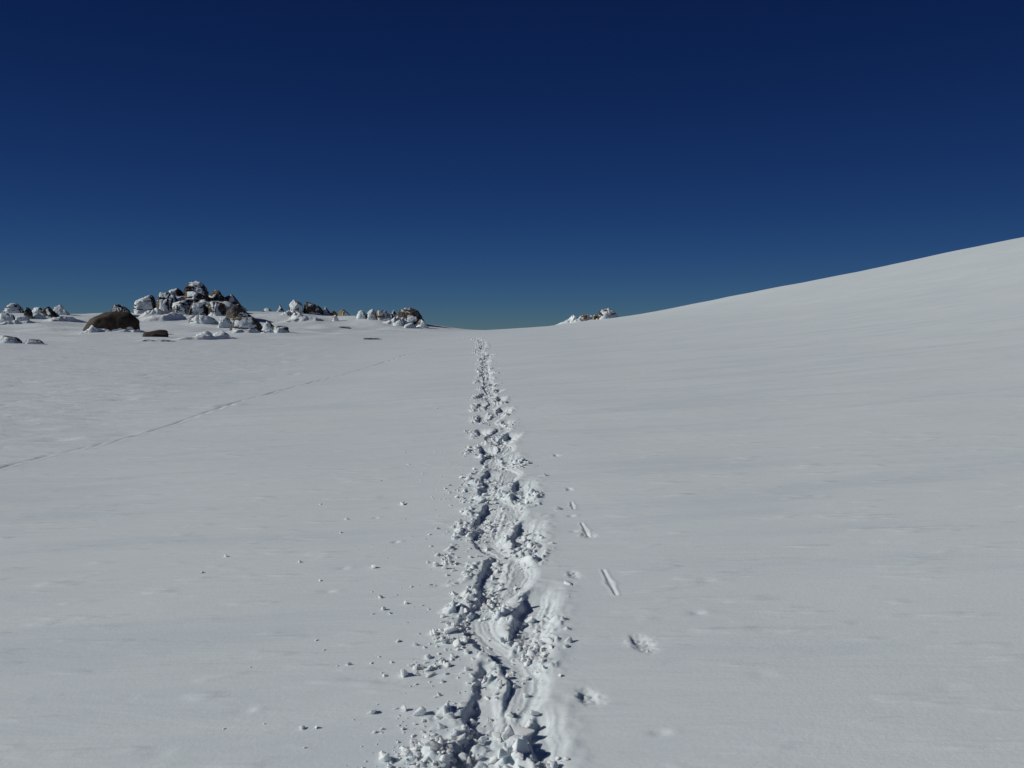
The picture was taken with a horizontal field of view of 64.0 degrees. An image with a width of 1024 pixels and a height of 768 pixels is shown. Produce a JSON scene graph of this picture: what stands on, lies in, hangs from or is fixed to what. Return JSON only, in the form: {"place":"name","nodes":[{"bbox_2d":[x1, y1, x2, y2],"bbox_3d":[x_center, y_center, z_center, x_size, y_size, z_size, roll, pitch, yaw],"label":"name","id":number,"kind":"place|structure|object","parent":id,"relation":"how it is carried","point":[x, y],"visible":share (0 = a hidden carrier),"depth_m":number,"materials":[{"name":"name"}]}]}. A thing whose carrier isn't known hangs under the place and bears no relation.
{"place":"outdoors","nodes":[
{"label":"outdoors","id":0,"kind":"place"},
{"bbox_2d":[0,237,1023,767],"bbox_3d":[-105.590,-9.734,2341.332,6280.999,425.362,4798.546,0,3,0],"label":"snow field","id":1,"kind":"structure","parent":0,"point":[782,527],"depth_m":5.60,"materials":[{"name":"snow"}]},
{"bbox_2d":[0,313,14,321],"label":"boulder","id":2,"kind":"object","parent":1,"relation":"on","point":[4,317],"visible":0.59,"depth_m":86.13,"materials":[{"name":"stone"}]},
{"bbox_2d":[0,335,21,342],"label":"boulder","id":3,"kind":"object","parent":1,"relation":"on","point":[6,339],"visible":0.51,"depth_m":36.44,"materials":[{"name":"stone"}]},
{"bbox_2d":[2,303,23,312],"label":"boulder","id":4,"kind":"object","parent":1,"relation":"on","point":[13,308],"visible":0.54,"depth_m":104.34,"materials":[{"name":"stone"}]},
{"bbox_2d":[0,320,41,324],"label":"snow drift","id":5,"kind":"object","parent":1,"relation":"on","point":[15,322],"visible":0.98,"depth_m":83.11,"materials":[{"name":"snow"}]},
{"bbox_2d":[15,316,28,320],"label":"boulder","id":6,"kind":"object","parent":1,"relation":"on","point":[22,318],"visible":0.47,"depth_m":84.03,"materials":[{"name":"stone"}]},
{"bbox_2d":[24,307,32,318],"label":"boulder","id":7,"kind":"object","parent":1,"relation":"on","point":[28,312],"visible":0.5,"depth_m":95.71,"materials":[{"name":"stone"}]},
{"bbox_2d":[25,339,43,343],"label":"boulder","id":8,"kind":"object","parent":1,"relation":"on","point":[33,341],"visible":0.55,"depth_m":36.37,"materials":[{"name":"stone"}]},
{"bbox_2d":[32,307,41,313],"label":"boulder","id":9,"kind":"object","parent":1,"relation":"on","point":[36,310],"visible":0.42,"depth_m":102.51,"materials":[{"name":"stone"}]},
{"bbox_2d":[32,306,59,318],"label":"boulder","id":10,"kind":"object","parent":1,"relation":"on","point":[48,312],"visible":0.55,"depth_m":96.28,"materials":[{"name":"stone"}]},
{"bbox_2d":[53,305,69,314],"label":"boulder","id":11,"kind":"object","parent":1,"relation":"on","point":[59,309],"visible":0.42,"depth_m":102.10,"materials":[{"name":"stone"}]},
{"bbox_2d":[44,317,86,322],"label":"snow drift","id":12,"kind":"object","parent":1,"relation":"on","point":[68,319],"visible":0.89,"depth_m":87.49,"materials":[{"name":"snow"}]},
{"bbox_2d":[79,327,113,333],"bbox_3d":[-29.830,-3.766,58.959,2.896,0.633,1.991,0,3,0],"label":"snow drift","id":13,"kind":"object","parent":1,"relation":"on","point":[91,330],"visible":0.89,"depth_m":58.73,"materials":[{"name":"snow"}]},
{"bbox_2d":[82,311,139,330],"bbox_3d":[-30.579,-4.617,62.551,3.992,1.868,3.333,-1,3,-25],"label":"boulder","id":14,"kind":"object","parent":1,"relation":"on","point":[115,320],"visible":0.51,"depth_m":61.50,"materials":[{"name":"stone"}]},
{"bbox_2d":[111,304,130,312],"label":"boulder","id":15,"kind":"object","parent":1,"relation":"on","point":[118,307],"visible":0.36,"depth_m":103.38,"materials":[{"name":"stone"}]},
{"bbox_2d":[115,329,144,332],"bbox_3d":[-28.340,-3.899,61.365,2.928,0.403,2.013,0,3,0],"label":"snow drift","id":16,"kind":"object","parent":1,"relation":"on","point":[126,330],"visible":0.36,"depth_m":61.21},
{"bbox_2d":[133,295,155,313],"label":"boulder","id":17,"kind":"object","parent":1,"relation":"on","point":[143,304],"visible":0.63,"depth_m":106.89,"materials":[{"name":"stone"}]},
{"bbox_2d":[139,308,169,316],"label":"snow drift","id":18,"kind":"object","parent":1,"relation":"on","point":[155,312],"visible":0.73,"depth_m":103.99,"materials":[{"name":"snow"}]},
{"bbox_2d":[142,330,168,336],"bbox_3d":[-20.852,-2.832,47.947,1.442,0.722,1.427,-1,3,-24],"label":"boulder","id":19,"kind":"object","parent":1,"relation":"on","point":[159,333],"visible":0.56,"depth_m":47.56,"materials":[{"name":"stone"}]},
{"bbox_2d":[138,339,174,341],"bbox_3d":[-17.920,-2.143,41.365,2.944,0.258,2.024,0,3,0],"label":"snow drift","id":20,"kind":"object","parent":1,"relation":"on","point":[162,340],"visible":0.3,"depth_m":41.35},
{"bbox_2d":[139,312,193,320],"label":"snow drift","id":21,"kind":"object","parent":1,"relation":"on","point":[171,316],"visible":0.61,"depth_m":98.28,"materials":[{"name":"snow"}]},
{"bbox_2d":[156,292,177,312],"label":"boulder","id":22,"kind":"object","parent":1,"relation":"on","point":[165,301],"visible":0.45,"depth_m":106.06,"materials":[{"name":"stone"}]},
{"bbox_2d":[156,296,184,305],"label":"boulder","id":23,"kind":"object","parent":1,"relation":"on","point":[180,298],"visible":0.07,"depth_m":109.43,"materials":[{"name":"stone"}]},
{"bbox_2d":[168,288,182,295],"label":"boulder","id":24,"kind":"object","parent":1,"relation":"on","point":[176,292],"visible":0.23,"depth_m":111.27,"materials":[{"name":"stone"}]},
{"bbox_2d":[173,304,185,314],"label":"boulder","id":25,"kind":"object","parent":1,"relation":"on","point":[179,309],"visible":0.57,"depth_m":101.48,"materials":[{"name":"stone"}]},
{"bbox_2d":[172,299,192,314],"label":"boulder","id":26,"kind":"object","parent":1,"relation":"on","point":[186,303],"visible":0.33,"depth_m":103.16,"materials":[{"name":"stone"}]},
{"bbox_2d":[181,281,208,295],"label":"boulder","id":27,"kind":"object","parent":1,"relation":"on","point":[197,287],"visible":0.36,"depth_m":112.02,"materials":[{"name":"stone"}]},
{"bbox_2d":[188,302,206,315],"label":"boulder","id":28,"kind":"object","parent":1,"relation":"on","point":[195,309],"visible":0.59,"depth_m":102.20,"materials":[{"name":"stone"}]},
{"bbox_2d":[185,291,209,302],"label":"boulder","id":29,"kind":"object","parent":1,"relation":"on","point":[193,296],"visible":0.38,"depth_m":108.13,"materials":[{"name":"stone"}]},
{"bbox_2d":[188,313,218,323],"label":"boulder","id":30,"kind":"object","parent":1,"relation":"on","point":[199,318],"visible":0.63,"depth_m":93.31,"materials":[{"name":"stone"}]},
{"bbox_2d":[196,331,212,335],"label":"boulder","id":31,"kind":"object","parent":1,"relation":"on","point":[205,333],"visible":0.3,"depth_m":46.19,"materials":[{"name":"stone"}]},
{"bbox_2d":[173,335,239,339],"bbox_3d":[-16.670,-2.497,45.033,4.272,0.418,2.937,0,3,0],"label":"snow drift","id":32,"kind":"object","parent":1,"relation":"on","point":[203,337],"visible":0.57,"depth_m":44.84,"materials":[{"name":"snow"}]},
{"bbox_2d":[196,301,233,310],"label":"boulder","id":33,"kind":"object","parent":1,"relation":"on","point":[228,305],"visible":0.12,"depth_m":105.42,"materials":[{"name":"stone"}]},
{"bbox_2d":[197,299,209,303],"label":"boulder","id":34,"kind":"object","parent":33,"relation":"on","point":[203,301],"visible":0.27,"depth_m":105.27,"materials":[{"name":"stone"}]},
{"bbox_2d":[207,301,226,315],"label":"boulder","id":35,"kind":"object","parent":1,"relation":"on","point":[215,308],"visible":0.77,"depth_m":102.33,"materials":[{"name":"stone"}]},
{"bbox_2d":[208,290,226,300],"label":"boulder","id":36,"kind":"object","parent":1,"relation":"on","point":[215,295],"visible":0.25,"depth_m":109.74,"materials":[{"name":"stone"}]},
{"bbox_2d":[213,330,230,336],"bbox_3d":[-16.377,-2.645,46.454,1.189,0.774,0.994,0,3,0],"label":"boulder","id":37,"kind":"object","parent":1,"relation":"on","point":[220,332],"visible":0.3,"depth_m":46.18,"materials":[{"name":"stone"}]},
{"bbox_2d":[218,317,231,327],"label":"boulder","id":38,"kind":"object","parent":1,"relation":"on","point":[225,322],"visible":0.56,"depth_m":87.70,"materials":[{"name":"stone"}]},
{"bbox_2d":[225,294,247,310],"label":"boulder","id":39,"kind":"object","parent":1,"relation":"on","point":[231,298],"visible":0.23,"depth_m":110.47,"materials":[{"name":"stone"}]},
{"bbox_2d":[225,304,252,320],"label":"boulder","id":40,"kind":"object","parent":1,"relation":"on","point":[233,312],"visible":0.63,"depth_m":99.04,"materials":[{"name":"stone"}]},
{"bbox_2d":[226,328,260,333],"bbox_3d":[-20.620,-4.071,64.000,4.064,0.540,2.794,0,3,0],"label":"snow drift","id":41,"kind":"object","parent":1,"relation":"on","point":[249,330],"visible":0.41,"depth_m":63.73,"materials":[{"name":"snow"}]},
{"bbox_2d":[229,316,262,331],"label":"boulder","id":42,"kind":"object","parent":1,"relation":"on","point":[244,322],"visible":0.56,"depth_m":74.31,"materials":[{"name":"stone"}]},
{"bbox_2d":[261,321,273,329],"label":"boulder","id":43,"kind":"object","parent":1,"relation":"on","point":[267,325],"visible":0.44,"depth_m":83.50,"materials":[{"name":"stone"}]},
{"bbox_2d":[261,329,273,332],"bbox_3d":[-16.950,-3.684,57.721,1.840,0.411,1.265,0,3,0],"label":"snow drift","id":44,"kind":"object","parent":1,"relation":"on","point":[269,331],"visible":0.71,"depth_m":57.53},
{"bbox_2d":[271,326,289,332],"bbox_3d":[-16.443,-3.732,58.114,1.079,0.804,1.156,-2,4,-41],"label":"boulder","id":45,"kind":"object","parent":1,"relation":"on","point":[279,329],"visible":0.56,"depth_m":57.83,"materials":[{"name":"stone"}]},
{"bbox_2d":[277,305,284,311],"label":"boulder","id":46,"kind":"object","parent":1,"relation":"on","point":[280,309],"visible":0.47,"depth_m":111.59,"materials":[{"name":"stone"}]},
{"bbox_2d":[280,311,292,315],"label":"snow drift","id":47,"kind":"object","parent":1,"relation":"on","point":[288,313],"visible":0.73,"depth_m":104.66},
{"bbox_2d":[288,300,302,313],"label":"boulder","id":48,"kind":"object","parent":1,"relation":"on","point":[295,305],"visible":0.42,"depth_m":110.40,"materials":[{"name":"stone"}]},
{"bbox_2d":[288,311,306,319],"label":"boulder","id":49,"kind":"object","parent":1,"relation":"on","point":[295,314],"visible":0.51,"depth_m":101.61,"materials":[{"name":"stone"}]},
{"bbox_2d":[278,316,332,322],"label":"snow drift","id":50,"kind":"object","parent":1,"relation":"on","point":[301,319],"visible":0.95,"depth_m":99.83,"materials":[{"name":"snow"}]},
{"bbox_2d":[303,302,322,314],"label":"boulder","id":51,"kind":"object","parent":1,"relation":"on","point":[311,308],"visible":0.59,"depth_m":111.04,"materials":[{"name":"stone"}]},
{"bbox_2d":[323,306,329,315],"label":"boulder","id":52,"kind":"object","parent":1,"relation":"on","point":[326,311],"visible":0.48,"depth_m":112.58,"materials":[{"name":"stone"}]},
{"bbox_2d":[332,315,338,320],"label":"boulder","id":53,"kind":"object","parent":1,"relation":"on","point":[334,317],"visible":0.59,"depth_m":102.69,"materials":[{"name":"stone"}]},
{"bbox_2d":[338,309,349,315],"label":"boulder","id":54,"kind":"object","parent":1,"relation":"on","point":[342,312],"visible":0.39,"depth_m":110.50,"materials":[{"name":"stone"}]},
{"bbox_2d":[356,310,366,318],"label":"boulder","id":55,"kind":"object","parent":1,"relation":"on","point":[361,314],"visible":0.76,"depth_m":104.46,"materials":[{"name":"stone"}]},
{"bbox_2d":[366,309,376,319],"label":"boulder","id":56,"kind":"object","parent":1,"relation":"on","point":[371,314],"visible":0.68,"depth_m":104.41,"materials":[{"name":"stone"}]},
{"bbox_2d":[376,310,387,320],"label":"boulder","id":57,"kind":"object","parent":1,"relation":"on","point":[380,314],"visible":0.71,"depth_m":104.33,"materials":[{"name":"stone"}]},
{"bbox_2d":[379,753,390,761],"bbox_3d":[-0.451,1.322,2.901,0.036,0.041,0.041,-14,28,-40],"label":"snow chunk","id":58,"kind":"object","parent":1,"relation":"on","point":[384,757],"visible":1,"depth_m":2.89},
{"bbox_2d":[382,314,391,320],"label":"boulder","id":59,"kind":"object","parent":1,"relation":"on","point":[387,318],"visible":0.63,"depth_m":104.34,"materials":[{"name":"stone"}]},
{"bbox_2d":[390,310,395,318],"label":"boulder","id":60,"kind":"object","parent":1,"relation":"on","point":[393,315],"visible":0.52,"depth_m":104.56,"materials":[{"name":"stone"}]},
{"bbox_2d":[382,317,409,324],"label":"snow drift","id":61,"kind":"object","parent":1,"relation":"on","point":[391,321],"visible":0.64,"depth_m":100.18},
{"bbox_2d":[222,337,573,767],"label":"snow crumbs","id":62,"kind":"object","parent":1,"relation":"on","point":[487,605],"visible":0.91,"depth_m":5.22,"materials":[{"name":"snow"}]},
{"bbox_2d":[393,319,404,325],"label":"boulder","id":63,"kind":"object","parent":1,"relation":"on","point":[399,322],"visible":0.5,"depth_m":99.44,"materials":[{"name":"stone"}]},
{"bbox_2d":[401,669,408,677],"bbox_3d":[-0.470,1.254,3.554,0.032,0.051,0.036,2,3,33],"label":"snow chunk","id":64,"kind":"object","parent":1,"relation":"on","point":[404,673],"visible":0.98,"depth_m":3.54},
{"bbox_2d":[395,308,423,324],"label":"boulder","id":65,"kind":"object","parent":1,"relation":"on","point":[412,315],"visible":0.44,"depth_m":103.04,"materials":[{"name":"stone"}]},
{"bbox_2d":[404,323,415,327],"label":"boulder","id":66,"kind":"object","parent":1,"relation":"on","point":[410,325],"visible":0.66,"depth_m":98.41,"materials":[{"name":"stone"}]},
{"bbox_2d":[413,751,421,758],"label":"snow clod","id":67,"kind":"object","parent":1,"relation":"on","point":[417,754],"visible":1,"depth_m":2.89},
{"bbox_2d":[413,706,425,715],"bbox_3d":[-0.360,1.281,3.196,0.047,0.036,0.034,-2,3,-40],"label":"snow chunk","id":68,"kind":"object","parent":1,"relation":"on","point":[420,711],"visible":1,"depth_m":3.19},
{"bbox_2d":[416,320,428,327],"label":"boulder","id":69,"kind":"object","parent":1,"relation":"on","point":[421,324],"visible":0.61,"depth_m":99.58,"materials":[{"name":"stone"}]},
{"bbox_2d":[421,737,430,743],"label":"snow clod","id":70,"kind":"object","parent":1,"relation":"on","point":[425,740],"visible":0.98,"depth_m":2.93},
{"bbox_2d":[426,672,434,676],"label":"snow clod","id":71,"kind":"object","parent":1,"relation":"on","point":[430,674],"visible":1,"depth_m":3.54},
{"bbox_2d":[429,746,437,750],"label":"snow clod","id":72,"kind":"object","parent":1,"relation":"on","point":[433,748],"visible":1,"depth_m":2.89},
{"bbox_2d":[429,741,442,749],"bbox_3d":[-0.274,1.286,2.918,0.047,0.034,0.037,32,-6,-2],"label":"snow clod","id":73,"kind":"object","parent":1,"relation":"on","point":[435,744],"visible":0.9,"depth_m":2.90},
{"bbox_2d":[438,737,443,743],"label":"snow clod","id":74,"kind":"object","parent":1,"relation":"on","point":[441,741],"visible":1,"depth_m":2.93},
{"bbox_2d":[437,722,445,728],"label":"snow clod","id":75,"kind":"object","parent":1,"relation":"on","point":[440,726],"visible":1,"depth_m":3.09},
{"bbox_2d":[437,638,448,642],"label":"snow chunk","id":76,"kind":"object","parent":1,"relation":"on","point":[444,640],"visible":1,"depth_m":3.87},
{"bbox_2d":[439,754,451,761],"bbox_3d":[-0.240,1.306,2.858,0.055,0.035,0.026,1,3,23],"label":"snow chunk","id":77,"kind":"object","parent":1,"relation":"on","point":[445,758],"visible":1,"depth_m":2.85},
{"bbox_2d":[443,705,448,716],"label":"snow clod","id":78,"kind":"object","parent":1,"relation":"on","point":[445,709],"visible":0.81,"depth_m":3.19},
{"bbox_2d":[444,624,456,634],"bbox_3d":[-0.301,1.199,3.999,0.065,0.049,0.038,0,3,-4],"label":"snow chunk","id":79,"kind":"object","parent":1,"relation":"on","point":[449,629],"visible":1,"depth_m":3.99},
{"bbox_2d":[445,712,455,718],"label":"snow clod","id":80,"kind":"object","parent":1,"relation":"on","point":[450,715],"visible":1,"depth_m":3.15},
{"bbox_2d":[450,757,456,763],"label":"snow clod","id":81,"kind":"object","parent":1,"relation":"on","point":[454,760],"visible":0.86,"depth_m":2.88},
{"bbox_2d":[453,639,461,646],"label":"snow chunk","id":82,"kind":"object","parent":1,"relation":"on","point":[456,642],"visible":1,"depth_m":3.84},
{"bbox_2d":[456,733,465,740],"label":"snow clod","id":83,"kind":"object","parent":1,"relation":"on","point":[460,737],"visible":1,"depth_m":2.99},
{"bbox_2d":[458,752,467,762],"bbox_3d":[-0.171,1.326,2.909,0.044,0.044,0.050,-6,2,11],"label":"snow chunk","id":84,"kind":"object","parent":1,"relation":"on","point":[462,756],"visible":0.85,"depth_m":2.89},
{"bbox_2d":[461,637,466,643],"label":"snow clod","id":85,"kind":"object","parent":1,"relation":"on","point":[463,640],"visible":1,"depth_m":3.86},
{"bbox_2d":[463,755,471,766],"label":"snow clod","id":86,"kind":"object","parent":1,"relation":"on","point":[468,763],"visible":1,"depth_m":2.88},
{"bbox_2d":[465,733,472,740],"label":"snow chunk","id":87,"kind":"object","parent":1,"relation":"on","point":[468,736],"visible":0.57,"depth_m":3.04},
{"bbox_2d":[467,612,473,619],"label":"snow clod","id":88,"kind":"object","parent":1,"relation":"on","point":[470,616],"visible":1,"depth_m":4.21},
{"bbox_2d":[470,718,477,726],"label":"snow clod","id":89,"kind":"object","parent":1,"relation":"on","point":[473,722],"visible":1,"depth_m":3.16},
{"bbox_2d":[473,755,482,761],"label":"snow clod","id":90,"kind":"object","parent":1,"relation":"on","point":[479,757],"visible":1,"depth_m":2.90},
{"bbox_2d":[476,762,485,767],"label":"snow chunk","id":91,"kind":"object","parent":1,"relation":"on","point":[481,765],"visible":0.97,"depth_m":2.85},
{"bbox_2d":[481,737,486,743],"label":"snow clod","id":92,"kind":"object","parent":1,"relation":"on","point":[483,740],"visible":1,"depth_m":3.01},
{"bbox_2d":[489,755,497,763],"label":"snow clod","id":93,"kind":"object","parent":1,"relation":"on","point":[493,759],"visible":1,"depth_m":2.87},
{"bbox_2d":[491,731,499,739],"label":"snow clod","id":94,"kind":"object","parent":1,"relation":"on","point":[495,735],"visible":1,"depth_m":3.03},
{"bbox_2d":[498,748,511,758],"bbox_3d":[-0.032,1.290,2.865,0.035,0.026,0.068,3,4,45],"label":"snow chunk","id":95,"kind":"object","parent":1,"relation":"on","point":[502,753],"visible":1,"depth_m":2.86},
{"bbox_2d":[501,725,514,740],"bbox_3d":[-0.019,1.305,3.041,0.066,0.046,0.051,-30,-14,-45],"label":"snow clod","id":96,"kind":"object","parent":1,"relation":"on","point":[508,731],"visible":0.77,"depth_m":3.03,"materials":[{"name":"snow"}]},
{"bbox_2d":[505,711,513,716],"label":"snow clod","id":97,"kind":"object","parent":1,"relation":"on","point":[509,714],"visible":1,"depth_m":3.18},
{"bbox_2d":[515,752,522,759],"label":"snow clod","id":98,"kind":"object","parent":1,"relation":"on","point":[518,755],"visible":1,"depth_m":2.84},
{"bbox_2d":[512,738,528,752],"bbox_3d":[0.029,1.276,2.899,0.062,0.050,0.046,-1,3,-29],"label":"snow chunk","id":99,"kind":"object","parent":1,"relation":"on","point":[520,745],"visible":0.98,"depth_m":2.89,"materials":[{"name":"snow"}]},
{"bbox_2d":[513,725,534,737],"bbox_3d":[0.040,1.286,3.017,0.084,0.023,0.050,2,33,19],"label":"snow clod","id":100,"kind":"object","parent":1,"relation":"on","point":[521,731],"visible":0.84,"depth_m":3.02,"materials":[{"name":"snow"}]},
{"bbox_2d":[525,719,530,726],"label":"snow clod","id":101,"kind":"object","parent":1,"relation":"on","point":[528,723],"visible":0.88,"depth_m":3.08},
{"bbox_2d":[525,616,535,624],"bbox_3d":[0.089,1.194,4.127,0.054,0.038,0.042,-29,24,4],"label":"snow clod","id":102,"kind":"object","parent":1,"relation":"on","point":[531,619],"visible":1,"depth_m":4.11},
{"bbox_2d":[530,710,539,715],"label":"snow clod","id":103,"kind":"object","parent":1,"relation":"on","point":[534,713],"visible":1,"depth_m":3.17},
{"bbox_2d":[539,761,545,766],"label":"snow chunk","id":104,"kind":"object","parent":1,"relation":"on","point":[542,763],"visible":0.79,"depth_m":2.84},
{"bbox_2d":[550,761,558,767],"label":"snow clod","id":105,"kind":"object","parent":1,"relation":"on","point":[553,764],"visible":1,"depth_m":2.80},
{"bbox_2d":[556,318,570,324],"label":"snow drift","id":106,"kind":"object","parent":1,"relation":"on","point":[566,321],"visible":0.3,"depth_m":99.37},
{"bbox_2d":[564,636,572,642],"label":"snow chunk","id":107,"kind":"object","parent":1,"relation":"on","point":[569,639],"visible":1,"depth_m":3.80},
{"bbox_2d":[570,315,577,322],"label":"boulder","id":108,"kind":"object","parent":1,"relation":"on","point":[573,318],"visible":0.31,"depth_m":99.51,"materials":[{"name":"stone"}]},
{"bbox_2d":[571,314,591,322],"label":"snow drift","id":109,"kind":"object","parent":1,"relation":"on","point":[580,318],"visible":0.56,"depth_m":99.56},
{"bbox_2d":[596,308,617,319],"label":"boulder","id":110,"kind":"object","parent":1,"relation":"on","point":[606,313],"visible":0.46,"depth_m":99.25,"materials":[{"name":"stone"}]},
{"bbox_2d":[0,0,1023,329],"label":"sky","id":111,"kind":"structure","parent":0,"point":[462,164],"materials":[{"name":"blue"}]}
]}

